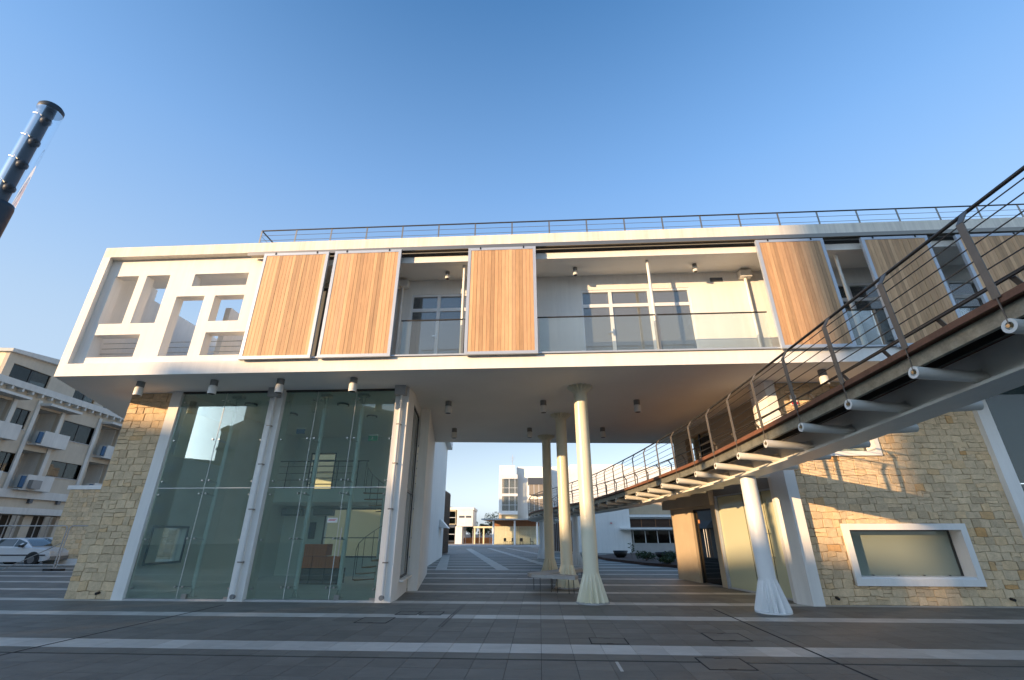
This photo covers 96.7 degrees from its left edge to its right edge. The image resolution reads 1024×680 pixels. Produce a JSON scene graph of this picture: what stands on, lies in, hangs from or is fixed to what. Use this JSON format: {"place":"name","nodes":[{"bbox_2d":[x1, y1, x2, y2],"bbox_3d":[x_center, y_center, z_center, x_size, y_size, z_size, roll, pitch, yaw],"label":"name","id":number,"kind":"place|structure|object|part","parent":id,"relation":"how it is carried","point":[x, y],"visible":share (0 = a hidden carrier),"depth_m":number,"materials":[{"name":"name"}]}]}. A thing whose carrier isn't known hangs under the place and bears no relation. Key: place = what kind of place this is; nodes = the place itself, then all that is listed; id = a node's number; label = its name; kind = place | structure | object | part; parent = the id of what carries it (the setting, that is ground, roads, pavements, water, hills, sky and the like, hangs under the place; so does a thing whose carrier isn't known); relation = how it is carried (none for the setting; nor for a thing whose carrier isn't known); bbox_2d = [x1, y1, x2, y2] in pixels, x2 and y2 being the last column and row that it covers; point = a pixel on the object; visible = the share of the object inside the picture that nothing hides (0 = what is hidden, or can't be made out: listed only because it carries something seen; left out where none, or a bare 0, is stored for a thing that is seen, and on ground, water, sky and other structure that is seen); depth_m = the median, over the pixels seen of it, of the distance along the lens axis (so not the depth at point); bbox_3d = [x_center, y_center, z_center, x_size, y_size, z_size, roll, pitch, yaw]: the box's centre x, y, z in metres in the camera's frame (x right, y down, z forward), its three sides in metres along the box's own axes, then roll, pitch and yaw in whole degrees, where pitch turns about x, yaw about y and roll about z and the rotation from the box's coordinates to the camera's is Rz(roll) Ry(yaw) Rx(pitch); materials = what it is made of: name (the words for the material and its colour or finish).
{"place":"outdoors","nodes":[
{"label":"outdoors","id":0,"kind":"place"},
{"bbox_2d":[295,568,345,584],"bbox_3d":[-6.643,8.180,15.762,1.470,0.495,0.650,-1,-23,3],"label":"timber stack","id":1,"kind":"object","parent":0,"point":[314,576],"visible":0.79,"depth_m":15.47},
{"bbox_2d":[301,556,312,567],"bbox_3d":[-7.087,7.708,15.807,0.460,0.360,0.485,-1,-23,3],"label":"crate","id":2,"kind":"object","parent":1,"relation":"on","point":[307,561],"visible":0.63,"depth_m":15.60,"materials":[{"name":"brown wood"}]},
{"bbox_2d":[303,544,313,555],"bbox_3d":[-7.087,7.358,15.956,0.460,0.360,0.485,-1,-23,3],"label":"crate","id":3,"kind":"object","parent":2,"relation":"on","point":[308,549],"visible":0.62,"depth_m":15.74,"materials":[{"name":"brown wood"}]},
{"bbox_2d":[311,556,326,567],"bbox_3d":[-6.597,7.697,15.782,0.460,0.360,0.485,-1,-23,3],"label":"crate","id":4,"kind":"object","parent":1,"relation":"on","point":[318,561],"visible":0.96,"depth_m":15.57,"materials":[{"name":"brown wood"}]},
{"bbox_2d":[313,544,332,555],"bbox_3d":[-6.617,7.348,15.932,0.460,0.360,0.485,-1,-23,3],"label":"crate","id":5,"kind":"object","parent":4,"relation":"on","point":[322,550],"visible":1,"depth_m":15.74,"materials":[{"name":"brown wood"}]},
{"bbox_2d":[325,556,340,567],"bbox_3d":[-6.118,7.686,15.758,0.460,0.360,0.485,-1,-23,3],"label":"crate","id":6,"kind":"object","parent":1,"relation":"on","point":[330,560],"visible":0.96,"depth_m":15.55,"materials":[{"name":"brown wood"}]},
{"bbox_2d":[352,456,389,586],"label":"spiral staircase","id":7,"kind":"structure","parent":0,"point":[380,528],"depth_m":15.41,"materials":[{"name":"black metal"}]},
{"bbox_2d":[448,507,477,543],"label":"white building","id":8,"kind":"structure","parent":0,"point":[461,519],"depth_m":74.33,"materials":[{"name":"beige paint"}]},
{"bbox_2d":[449,528,454,539],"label":"window","id":9,"kind":"structure","parent":8,"relation":"in","point":[451,530],"depth_m":73.56,"materials":[{"name":"black glass"}]},
{"bbox_2d":[449,511,455,523],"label":"window","id":10,"kind":"structure","parent":8,"relation":"in","point":[452,513],"depth_m":74.48,"materials":[{"name":"black glass"}]},
{"bbox_2d":[466,534,491,537],"bbox_3d":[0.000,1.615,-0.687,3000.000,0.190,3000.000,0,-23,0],"label":"ground","id":11,"kind":"structure","parent":0,"point":[477,536],"depth_m":295.65,"materials":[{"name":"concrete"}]},
{"bbox_2d":[466,521,477,537],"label":"tree","id":12,"kind":"object","parent":11,"relation":"on","point":[470,530],"visible":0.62,"depth_m":84.36,"materials":[{"name":"green plant"}]},
{"bbox_2d":[478,523,491,535],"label":"tree","id":13,"kind":"object","parent":11,"relation":"on","point":[481,530],"visible":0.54,"depth_m":82.70,"materials":[{"name":"green plant"}]},
{"bbox_2d":[485,512,498,530],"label":"tree","id":14,"kind":"object","parent":11,"relation":"on","point":[490,529],"visible":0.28,"depth_m":81.09,"materials":[{"name":"green plant"}]},
{"bbox_2d":[448,543,539,545],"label":"back terrace","id":15,"kind":"structure","parent":0,"point":[477,544],"depth_m":68.84,"materials":[{"name":"concrete"}]},
{"bbox_2d":[464,526,491,543],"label":"pergola","id":16,"kind":"object","parent":15,"relation":"on","point":[479,540],"visible":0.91,"depth_m":76.30,"materials":[{"name":"beige paint"}]},
{"bbox_2d":[516,464,674,517],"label":"long white building","id":17,"kind":"structure","parent":15,"relation":"on","point":[529,481],"depth_m":75.28,"materials":[{"name":"paint"}]},
{"bbox_2d":[529,484,542,494],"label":"window","id":18,"kind":"structure","parent":17,"relation":"in","point":[533,488],"depth_m":73.07,"materials":[{"name":"white paint"}]},
{"bbox_2d":[529,499,542,510],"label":"window","id":19,"kind":"structure","parent":17,"relation":"in","point":[533,500],"depth_m":72.13,"materials":[{"name":"white paint"}]},
{"bbox_2d":[0,547,1023,679],"bbox_3d":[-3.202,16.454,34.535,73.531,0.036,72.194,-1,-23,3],"label":"pavement","id":20,"kind":"structure","parent":0,"point":[665,617],"depth_m":7.85,"materials":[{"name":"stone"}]},
{"bbox_2d":[0,100,64,237],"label":"street lamp","id":21,"kind":"object","parent":20,"relation":"on","point":[26,145],"visible":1,"depth_m":5.28,"materials":[{"name":"black"}]},
{"bbox_2d":[0,525,67,570],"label":"fence panel","id":22,"kind":"object","parent":20,"relation":"on","point":[47,569],"visible":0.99,"depth_m":21.33,"materials":[{"name":"metal"}]},
{"bbox_2d":[0,538,68,563],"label":"parked car","id":23,"kind":"object","parent":20,"relation":"on","point":[13,550],"visible":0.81,"depth_m":24.86,"materials":[{"name":"grey paint"}]},
{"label":"side window","id":24,"kind":"part","parent":23,"relation":"part of","materials":[{"name":"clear glass"}]},
{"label":"side window","id":25,"kind":"part","parent":23,"relation":"part of","materials":[{"name":"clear glass"}]},
{"bbox_2d":[0,348,123,537],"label":"apartment block","id":26,"kind":"structure","parent":20,"relation":"on","point":[57,437],"depth_m":35.86,"materials":[{"name":"paint"}]},
{"bbox_2d":[0,451,14,472],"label":"window","id":27,"kind":"structure","parent":26,"relation":"in","point":[6,458],"depth_m":32.64,"materials":[{"name":"black glass"}]},
{"bbox_2d":[10,408,29,430],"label":"window","id":28,"kind":"structure","parent":26,"relation":"in","point":[20,416],"depth_m":33.61,"materials":[{"name":"black glass"}]},
{"bbox_2d":[9,363,49,387],"bbox_3d":[-39.134,2.989,36.891,0.070,1.200,3.300,1,-23,-3],"label":"window","id":29,"kind":"structure","parent":26,"relation":"in","point":[18,372],"depth_m":36.90,"materials":[{"name":"black glass"}]},
{"bbox_2d":[45,460,81,480],"bbox_3d":[-36.507,10.706,37.198,0.205,1.260,3.250,1,-23,-3],"label":"window","id":30,"kind":"structure","parent":26,"relation":"in","point":[61,470],"depth_m":37.09,"materials":[{"name":"black glass"}]},
{"bbox_2d":[59,420,94,445],"bbox_3d":[-36.496,7.834,38.176,0.205,1.510,3.300,1,-23,-3],"label":"window","id":31,"kind":"structure","parent":26,"relation":"in","point":[81,434],"depth_m":38.29,"materials":[{"name":"black glass"}]},
{"bbox_2d":[73,390,93,403],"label":"window","id":32,"kind":"structure","parent":26,"relation":"in","point":[77,395],"depth_m":41.63,"materials":[{"name":"black glass"}]},
{"bbox_2d":[50,525,87,570],"bbox_3d":[-19.580,9.866,21.613,3.700,1.976,0.240,0,-23,0],"label":"fence panel","id":33,"kind":"object","parent":20,"relation":"on","point":[59,569],"visible":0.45,"depth_m":21.33,"materials":[{"name":"metal"}]},
{"bbox_2d":[42,485,101,563],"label":"boundary wall","id":34,"kind":"structure","parent":20,"relation":"on","point":[80,503],"depth_m":26.68,"materials":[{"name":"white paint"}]},
{"bbox_2d":[354,617,395,622],"bbox_3d":[-2.752,5.631,9.153,0.648,0.006,0.648,-1,-23,3],"label":"manhole cover","id":35,"kind":"object","parent":20,"relation":"on","point":[375,619],"visible":1,"depth_m":9.09,"materials":[{"name":"metal"}]},
{"bbox_2d":[314,442,452,565],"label":"tall white building","id":36,"kind":"structure","parent":20,"relation":"on","point":[363,523],"depth_m":23.87,"materials":[{"name":"paint"}]},
{"bbox_2d":[395,611,421,614],"bbox_3d":[-2.268,5.972,9.953,0.478,0.006,0.478,-1,-23,3],"label":"manhole cover","id":37,"kind":"object","parent":20,"relation":"on","point":[408,612],"visible":1,"depth_m":9.89,"materials":[{"name":"metal"}]},
{"bbox_2d":[419,611,443,614],"bbox_3d":[-1.749,5.961,9.926,0.478,0.006,0.478,-1,-23,3],"label":"manhole cover","id":38,"kind":"object","parent":20,"relation":"on","point":[431,613],"visible":1,"depth_m":9.89,"materials":[{"name":"metal"}]},
{"bbox_2d":[448,546,539,546],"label":"kerb","id":39,"kind":"structure","parent":20,"relation":"on","point":[493,546],"depth_m":58.30,"materials":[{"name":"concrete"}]},
{"bbox_2d":[481,518,539,544],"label":"cafe pavilion","id":40,"kind":"structure","parent":20,"relation":"on","point":[517,529],"depth_m":70.47,"materials":[{"name":"concrete"}]},
{"bbox_2d":[499,455,517,517],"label":"white tower","id":41,"kind":"structure","parent":40,"relation":"on","point":[508,496],"depth_m":73.85,"materials":[{"name":"paint"}]},
{"bbox_2d":[435,547,602,569],"bbox_3d":[1.231,19.416,41.533,13.644,0.001,43.283,0,-23,0],"label":"paving band","id":42,"kind":"object","parent":20,"relation":"on","point":[443,563],"visible":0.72,"depth_m":29.48,"materials":[{"name":"stone"}]},
{"bbox_2d":[54,217,1023,606],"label":"white building","id":43,"kind":"structure","parent":20,"relation":"on","point":[496,337],"depth_m":13.31,"materials":[{"name":"paint"}]},
{"bbox_2d":[132,381,145,395],"bbox_3d":[-10.748,1.403,13.122,0.220,0.402,0.220,0,-23,0],"label":"ceiling spotlight","id":44,"kind":"object","parent":43,"relation":"attached to","point":[139,388],"visible":1,"depth_m":13.06,"materials":[{"name":"grey metal"}]},
{"bbox_2d":[141,526,189,565],"bbox_3d":[-10.124,6.013,13.358,0.040,1.020,1.450,-1,-23,3],"label":"side window frame","id":45,"kind":"structure","parent":43,"relation":"in","point":[168,562],"depth_m":13.22,"materials":[{"name":"grey metal"}]},
{"bbox_2d":[155,528,181,561],"bbox_3d":[-10.289,6.016,13.367,0.010,0.900,1.350,-1,-23,3],"label":"side window pane","id":46,"kind":"structure","parent":43,"relation":"in","point":[170,538],"depth_m":13.63,"materials":[{"name":"clear glass"}]},
{"bbox_2d":[207,379,218,394],"bbox_3d":[-8.533,1.347,12.989,0.220,0.402,0.220,0,-23,0],"label":"ceiling spotlight","id":47,"kind":"object","parent":43,"relation":"attached to","point":[212,387],"visible":1,"depth_m":12.93,"materials":[{"name":"grey metal"}]},
{"bbox_2d":[244,402,257,406],"bbox_3d":[-8.813,2.185,15.371,0.400,0.060,0.400,0,-23,0],"label":"ceiling lamp","id":48,"kind":"object","parent":43,"relation":"attached to","point":[250,404],"visible":1,"depth_m":15.27,"materials":[{"name":"grey"}]},
{"bbox_2d":[274,378,284,393],"bbox_3d":[-6.576,1.304,12.888,0.220,0.402,0.220,0,-23,0],"label":"ceiling spotlight","id":49,"kind":"object","parent":43,"relation":"attached to","point":[279,386],"visible":1,"depth_m":12.82,"materials":[{"name":"grey metal"}]},
{"bbox_2d":[281,509,304,515],"bbox_3d":[-9.342,7.359,19.419,0.840,0.270,0.275,-1,-23,3],"label":"air conditioner","id":50,"kind":"object","parent":43,"relation":"attached to","point":[290,512],"visible":1,"depth_m":19.30,"materials":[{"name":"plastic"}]},
{"bbox_2d":[296,428,305,433],"bbox_3d":[-7.586,3.264,16.361,0.320,0.210,0.080,-1,-23,3],"label":"exit sign","id":51,"kind":"object","parent":43,"relation":"hanging from","point":[300,430],"visible":1,"depth_m":16.33,"materials":[{"name":"blue"}]},
{"bbox_2d":[307,522,316,538],"bbox_3d":[-8.437,8.037,19.198,0.260,0.650,0.070,-1,-23,3],"label":"electrical panel","id":52,"kind":"object","parent":43,"relation":"attached to","point":[312,529],"visible":1,"depth_m":19.17,"materials":[{"name":"grey metal"}]},
{"bbox_2d":[311,288,328,355],"bbox_3d":[-5.376,-0.369,14.145,1.700,2.840,0.055,-1,-23,3],"label":"window","id":53,"kind":"structure","parent":43,"relation":"in","point":[325,292],"depth_m":14.23,"materials":[{"name":"grey"}]},
{"bbox_2d":[306,453,336,488],"bbox_3d":[-8.456,5.868,20.231,1.150,1.650,0.110,-1,-23,3],"label":"back window","id":54,"kind":"structure","parent":43,"relation":"in","point":[309,472],"depth_m":20.23,"materials":[{"name":"grey"}]},
{"bbox_2d":[312,509,334,515],"bbox_3d":[-7.994,7.330,19.349,0.840,0.270,0.275,-1,-23,3],"label":"air conditioner","id":55,"kind":"object","parent":43,"relation":"attached to","point":[323,512],"visible":1,"depth_m":19.23,"materials":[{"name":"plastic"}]},
{"bbox_2d":[327,518,337,522],"bbox_3d":[-4.907,4.925,12.436,0.280,0.120,0.009,-1,-23,3],"label":"notice","id":56,"kind":"object","parent":43,"relation":"attached to","point":[331,520],"visible":1,"depth_m":12.43,"materials":[{"name":"white paper"}]},
{"bbox_2d":[337,402,349,406],"bbox_3d":[-5.706,2.196,15.395,0.400,0.060,0.400,0,-23,0],"label":"ceiling lamp","id":57,"kind":"object","parent":43,"relation":"attached to","point":[341,404],"visible":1,"depth_m":15.35,"materials":[{"name":"grey"}]},
{"bbox_2d":[348,377,357,392],"bbox_3d":[-4.459,1.257,12.779,0.220,0.402,0.220,0,-23,0],"label":"ceiling spotlight","id":58,"kind":"object","parent":43,"relation":"attached to","point":[352,388],"visible":1,"depth_m":12.70,"materials":[{"name":"grey metal"}]},
{"bbox_2d":[321,508,413,557],"bbox_3d":[-5.960,8.091,19.133,4.050,1.900,0.110,-1,-23,3],"label":"back window","id":59,"kind":"structure","parent":43,"relation":"in","point":[326,508],"depth_m":19.26,"materials":[{"name":"grey"}]},
{"bbox_2d":[366,415,377,417],"bbox_3d":[-5.212,2.852,16.936,0.400,0.060,0.400,0,-23,0],"label":"ceiling lamp","id":60,"kind":"object","parent":43,"relation":"attached to","point":[371,416],"visible":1,"depth_m":16.83,"materials":[{"name":"grey"}]},
{"bbox_2d":[368,434,377,440],"bbox_3d":[-4.641,3.261,15.203,0.320,0.210,0.080,-1,-23,3],"label":"exit sign","id":61,"kind":"object","parent":43,"relation":"hanging from","point":[372,437],"visible":1,"depth_m":15.18,"materials":[{"name":"teal"}]},
{"bbox_2d":[399,406,418,581],"bbox_3d":[-3.107,4.611,14.086,0.200,4.950,1.889,2,-23,-4],"label":"passage window","id":62,"kind":"structure","parent":43,"relation":"in","point":[411,476],"depth_m":14.21,"materials":[{"name":"metal"}]},
{"bbox_2d":[407,294,465,353],"bbox_3d":[-1.729,-0.306,13.961,2.900,2.500,0.134,-1,-23,3],"label":"glazed door","id":63,"kind":"structure","parent":43,"relation":"in","point":[432,310],"depth_m":14.26,"materials":[{"name":"white metal"}]},
{"bbox_2d":[445,271,449,279],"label":"ceiling spotlight","id":64,"kind":"object","parent":43,"relation":"attached to","point":[447,275],"visible":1,"depth_m":14.11,"materials":[{"name":"grey metal"}]},
{"bbox_2d":[445,401,451,413],"bbox_3d":[-2.107,2.226,15.054,0.220,0.402,0.220,0,-23,0],"label":"ceiling spotlight","id":65,"kind":"object","parent":43,"relation":"attached to","point":[448,407],"visible":1,"depth_m":14.99,"materials":[{"name":"grey metal"}]},
{"bbox_2d":[451,428,456,438],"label":"ceiling spotlight","id":66,"kind":"object","parent":43,"relation":"attached to","point":[454,433],"visible":1,"depth_m":18.86,"materials":[{"name":"grey metal"}]},
{"bbox_2d":[527,427,531,437],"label":"ceiling spotlight","id":67,"kind":"object","parent":43,"relation":"attached to","point":[529,432],"visible":1,"depth_m":18.78,"materials":[{"name":"grey metal"}]},
{"bbox_2d":[540,400,546,412],"bbox_3d":[1.033,2.196,14.984,0.220,0.402,0.220,0,-23,0],"label":"ceiling spotlight","id":68,"kind":"object","parent":43,"relation":"attached to","point":[543,407],"visible":1,"depth_m":14.90,"materials":[{"name":"grey metal"}]},
{"bbox_2d":[573,267,577,275],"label":"ceiling spotlight","id":69,"kind":"object","parent":43,"relation":"attached to","point":[575,272],"visible":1,"depth_m":13.90,"materials":[{"name":"grey metal"}]},
{"bbox_2d":[600,427,605,437],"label":"ceiling spotlight","id":70,"kind":"object","parent":43,"relation":"attached to","point":[602,433],"visible":1,"depth_m":18.74,"materials":[{"name":"grey metal"}]},
{"bbox_2d":[633,399,640,412],"bbox_3d":[4.104,2.168,14.918,0.220,0.402,0.220,0,-23,0],"label":"ceiling spotlight","id":71,"kind":"object","parent":43,"relation":"attached to","point":[637,407],"visible":1,"depth_m":14.85,"materials":[{"name":"grey metal"}]},
{"bbox_2d":[581,288,698,350],"bbox_3d":[3.803,-0.427,13.676,3.320,2.500,0.134,-1,-23,3],"label":"glazed door","id":72,"kind":"structure","parent":43,"relation":"in","point":[665,304],"depth_m":13.95,"materials":[{"name":"white metal"}]},
{"bbox_2d":[258,203,1023,242],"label":"roof railing","id":73,"kind":"object","parent":43,"relation":"on","point":[586,224],"visible":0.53,"depth_m":14.03,"materials":[{"name":"metal"}]},
{"bbox_2d":[692,263,697,272],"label":"ceiling spotlight","id":74,"kind":"object","parent":43,"relation":"attached to","point":[694,268],"visible":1,"depth_m":13.72,"materials":[{"name":"grey metal"}]},
{"bbox_2d":[698,434,703,457],"bbox_3d":[7.627,4.659,17.532,0.070,2.240,1.060,3,-23,-6],"label":"upper door","id":75,"kind":"structure","parent":43,"relation":"in","point":[699,437],"depth_m":18.25,"materials":[{"name":"metal"}]},
{"bbox_2d":[693,508,722,585],"bbox_3d":[6.885,7.215,15.951,0.117,2.420,1.450,3,-23,-6],"label":"black door","id":76,"kind":"structure","parent":43,"relation":"in","point":[709,561],"depth_m":16.04,"materials":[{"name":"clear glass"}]},
{"bbox_2d":[789,395,797,405],"bbox_3d":[8.063,1.722,13.030,0.180,0.300,0.055,-1,-23,3],"label":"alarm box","id":77,"kind":"object","parent":43,"relation":"attached to","point":[790,398],"visible":0.29,"depth_m":13.03,"materials":[{"name":"white"}]},
{"bbox_2d":[817,369,829,385],"bbox_3d":[8.334,1.000,12.175,0.220,0.402,0.220,0,-23,0],"label":"ceiling spotlight","id":78,"kind":"object","parent":43,"relation":"attached to","point":[823,377],"visible":0.8,"depth_m":12.11,"materials":[{"name":"grey"}]},
{"bbox_2d":[831,438,882,455],"bbox_3d":[9.346,2.896,12.738,1.400,0.750,0.550,-1,-23,3],"label":"window","id":79,"kind":"structure","parent":43,"relation":"in","point":[875,449],"depth_m":12.37,"materials":[{"name":"white paint"}]},
{"bbox_2d":[837,283,887,344],"bbox_3d":[9.705,-0.546,13.398,3.100,2.500,0.078,-1,-23,3],"label":"glazed door","id":80,"kind":"structure","parent":43,"relation":"in","point":[854,288],"depth_m":13.56,"materials":[{"name":"white metal"}]},
{"bbox_2d":[840,523,986,586],"bbox_3d":[10.005,5.453,11.609,3.020,1.420,0.550,-1,-23,3],"label":"window frame","id":81,"kind":"structure","parent":43,"relation":"in","point":[960,545],"depth_m":11.39,"materials":[{"name":"white paint"}]},
{"bbox_2d":[946,280,982,305],"bbox_3d":[13.549,-0.630,13.200,3.000,2.500,0.078,-1,-23,3],"label":"glazed door","id":82,"kind":"structure","parent":43,"relation":"in","point":[968,289],"depth_m":13.55,"materials":[{"name":"glass"}]},
{"bbox_2d":[537,521,544,558],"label":"column","id":83,"kind":"structure","parent":20,"relation":"on","point":[541,553],"depth_m":32.14,"materials":[{"name":"white paint"}]},
{"bbox_2d":[538,434,557,570],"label":"column","id":84,"kind":"structure","parent":20,"relation":"on","point":[549,563],"depth_m":19.18,"materials":[{"name":"beige paint"}]},
{"bbox_2d":[527,568,582,593],"bbox_3d":[1.489,7.796,14.827,1.684,0.470,3.811,-6,-24,13],"label":"bench","id":85,"kind":"object","parent":20,"relation":"on","point":[552,574],"visible":0.83,"depth_m":13.71,"materials":[{"name":"concrete"}]},
{"bbox_2d":[550,412,579,588],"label":"column","id":86,"kind":"structure","parent":20,"relation":"on","point":[566,556],"depth_m":15.44,"materials":[{"name":"beige paint"}]},
{"bbox_2d":[571,516,582,565],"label":"column","id":87,"kind":"structure","parent":20,"relation":"on","point":[577,558],"depth_m":24.90,"materials":[{"name":"white paint"}]},
{"bbox_2d":[528,165,1023,523],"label":"footbridge","id":88,"kind":"object","parent":87,"relation":"on","point":[971,360],"visible":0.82,"depth_m":6.65,"materials":[{"name":"brown metal"}]},
{"bbox_2d":[567,383,609,604],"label":"column","id":89,"kind":"structure","parent":20,"relation":"on","point":[592,590],"depth_m":12.15,"materials":[{"name":"beige paint"}]},
{"bbox_2d":[589,638,628,643],"bbox_3d":[1.561,4.872,7.369,0.598,0.006,0.458,-1,-23,3],"label":"manhole cover","id":90,"kind":"object","parent":20,"relation":"on","point":[608,640],"visible":1,"depth_m":7.32,"materials":[{"name":"metal"}]},
{"bbox_2d":[553,503,674,552],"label":"white plaza block","id":91,"kind":"structure","parent":20,"relation":"on","point":[647,528],"depth_m":41.52,"materials":[{"name":"paint"}]},
{"bbox_2d":[598,553,676,567],"bbox_3d":[10.000,14.138,29.304,8.000,0.140,17.000,0,-23,0],"label":"planting bed","id":92,"kind":"object","parent":20,"relation":"on","point":[630,558],"visible":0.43,"depth_m":27.28,"materials":[{"name":"soil"}]},
{"bbox_2d":[613,550,627,557],"bbox_3d":[7.300,14.412,30.600,1.000,0.450,1.000,0,-23,0],"label":"bowl planter","id":93,"kind":"object","parent":92,"relation":"on","point":[620,553],"visible":0.94,"depth_m":30.30,"materials":[{"name":"black"}]},
{"bbox_2d":[635,550,656,560],"bbox_3d":[7.944,12.778,26.942,1.300,0.608,0.882,-8,-24,19],"label":"shrub","id":94,"kind":"object","parent":92,"relation":"on","point":[644,555],"visible":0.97,"depth_m":26.90,"materials":[{"name":"green plant"}]},
{"bbox_2d":[655,552,669,557],"bbox_3d":[9.800,13.926,29.394,1.100,0.400,1.100,0,-23,0],"label":"bowl planter","id":95,"kind":"object","parent":92,"relation":"on","point":[658,554],"visible":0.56,"depth_m":29.12,"materials":[{"name":"black"}]},
{"bbox_2d":[656,555,673,563],"bbox_3d":[8.296,11.754,24.326,1.041,0.443,1.174,0,-23,0],"label":"shrub","id":96,"kind":"object","parent":92,"relation":"on","point":[664,559],"visible":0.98,"depth_m":24.16,"materials":[{"name":"green plant"}]},
{"bbox_2d":[661,551,675,560],"bbox_3d":[9.007,12.229,25.708,1.140,0.656,1.251,0,-23,0],"label":"shrub","id":97,"kind":"object","parent":92,"relation":"on","point":[672,553],"visible":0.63,"depth_m":25.59,"materials":[{"name":"green plant"}]},
{"bbox_2d":[694,657,758,670],"bbox_3d":[2.844,4.322,6.077,0.618,0.006,0.618,-1,-23,3],"label":"manhole cover","id":98,"kind":"object","parent":20,"relation":"on","point":[724,664],"visible":1,"depth_m":6.03,"materials":[{"name":"metal"}]},
{"bbox_2d":[701,633,752,640],"bbox_3d":[3.602,4.996,7.660,0.638,0.006,0.638,-1,-23,3],"label":"manhole cover","id":99,"kind":"object","parent":20,"relation":"on","point":[725,636],"visible":1,"depth_m":7.60,"materials":[{"name":"metal"}]},
{"bbox_2d":[739,476,792,614],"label":"column","id":100,"kind":"structure","parent":20,"relation":"on","point":[770,599],"depth_m":10.35,"materials":[{"name":"white paint"}]},
{"bbox_2d":[0,0,1023,533],"label":"sky","id":101,"kind":"structure","parent":0,"point":[184,122],"materials":[{"name":"blue"}]}
]}

